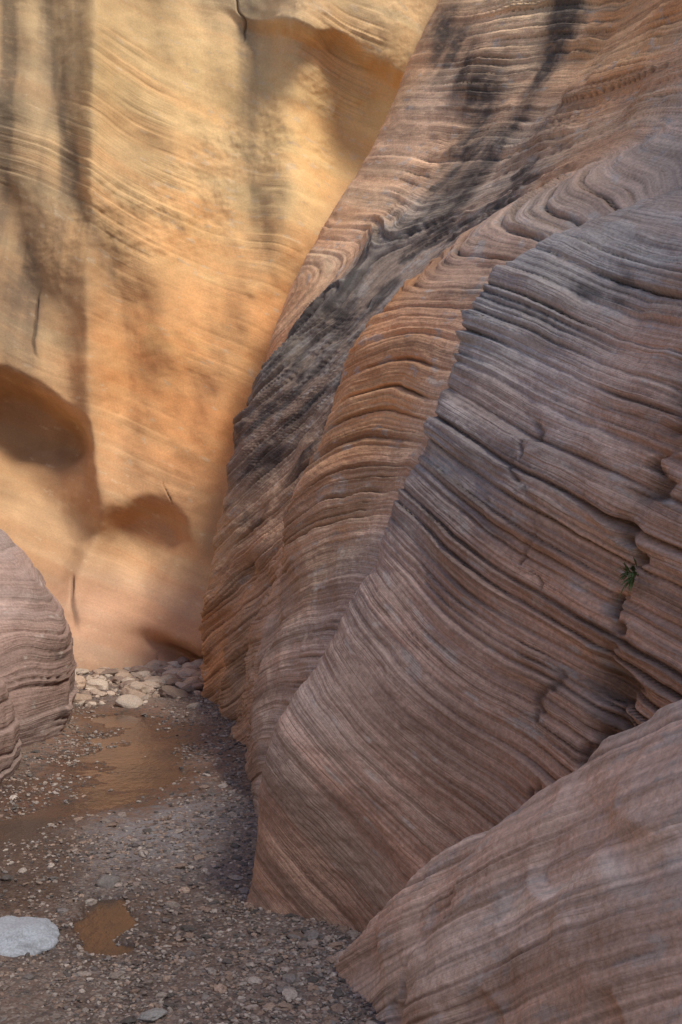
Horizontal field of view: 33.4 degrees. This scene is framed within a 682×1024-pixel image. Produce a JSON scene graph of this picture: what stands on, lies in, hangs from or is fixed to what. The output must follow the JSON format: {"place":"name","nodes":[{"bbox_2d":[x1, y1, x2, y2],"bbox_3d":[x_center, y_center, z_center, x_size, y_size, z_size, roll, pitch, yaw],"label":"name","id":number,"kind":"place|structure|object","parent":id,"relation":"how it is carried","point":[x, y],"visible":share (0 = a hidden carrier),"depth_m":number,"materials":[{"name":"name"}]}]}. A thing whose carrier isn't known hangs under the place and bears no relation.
{"place":"outdoors","nodes":[
{"label":"outdoors","id":0,"kind":"place"},
{"bbox_2d":[0,715,185,955],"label":"creek water","id":1,"kind":"structure","parent":0,"point":[101,926],"depth_m":10.39,"materials":[{"name":"brown liquid"}]},
{"bbox_2d":[0,671,377,1023],"bbox_3d":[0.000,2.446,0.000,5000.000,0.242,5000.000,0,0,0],"label":"ground","id":2,"kind":"structure","parent":0,"point":[29,1011],"depth_m":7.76,"materials":[{"name":"gravel"}]},
{"bbox_2d":[0,679,21,782],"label":"sandstone boulder","id":3,"kind":"object","parent":2,"relation":"on","point":[10,752],"visible":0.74,"depth_m":10.63,"materials":[{"name":"brown stone"}]},
{"bbox_2d":[0,916,59,956],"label":"white stone","id":4,"kind":"object","parent":2,"relation":"on","point":[33,936],"visible":0.88,"depth_m":6.47,"materials":[{"name":"white stone"}]},
{"bbox_2d":[0,529,77,747],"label":"sandstone boulder","id":5,"kind":"object","parent":2,"relation":"on","point":[38,665],"visible":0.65,"depth_m":12.25,"materials":[{"name":"brown stone"}]},
{"bbox_2d":[96,875,120,887],"bbox_3d":[-1.552,2.470,7.598,0.154,0.093,0.155,0,0,0],"label":"grey stone","id":6,"kind":"object","parent":2,"relation":"on","point":[108,881],"visible":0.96,"depth_m":7.55,"materials":[{"name":"grey stone"}]},
{"bbox_2d":[74,656,204,708],"bbox_3d":[-3.208,2.373,15.878,3.077,0.380,3.070,0,0,0],"label":"rubble","id":7,"kind":"object","parent":2,"relation":"on","point":[183,673],"visible":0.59,"depth_m":15.66,"materials":[{"name":"stone"}]},
{"bbox_2d":[138,1008,166,1021],"bbox_3d":[-0.923,2.465,5.579,0.147,0.065,0.132,0,0,40],"label":"grey stone","id":8,"kind":"object","parent":2,"relation":"on","point":[152,1014],"visible":1,"depth_m":5.54,"materials":[{"name":"grey stone"}]},
{"bbox_2d":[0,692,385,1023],"bbox_3d":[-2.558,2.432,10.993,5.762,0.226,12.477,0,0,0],"label":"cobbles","id":9,"kind":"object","parent":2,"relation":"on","point":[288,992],"visible":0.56,"depth_m":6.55,"materials":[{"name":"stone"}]},
{"bbox_2d":[0,0,437,670],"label":"canyon wall","id":10,"kind":"structure","parent":2,"relation":"on","point":[176,178],"depth_m":18.40,"materials":[{"name":"stone"}]},
{"bbox_2d":[198,0,681,931],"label":"canyon wall","id":11,"kind":"structure","parent":2,"relation":"on","point":[452,500],"depth_m":6.97,"materials":[{"name":"stone"}]},
{"bbox_2d":[613,557,638,596],"bbox_3d":[1.355,0.320,5.417,0.174,0.222,0.123,0,0,-26],"label":"plant","id":12,"kind":"object","parent":11,"relation":"attached to","point":[631,579],"visible":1,"depth_m":5.42,"materials":[{"name":"green plant"}]},
{"bbox_2d":[332,699,681,1023],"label":"sandstone slab","id":13,"kind":"structure","parent":2,"relation":"on","point":[558,901],"depth_m":4.59,"materials":[{"name":"brown stone"}]}
]}

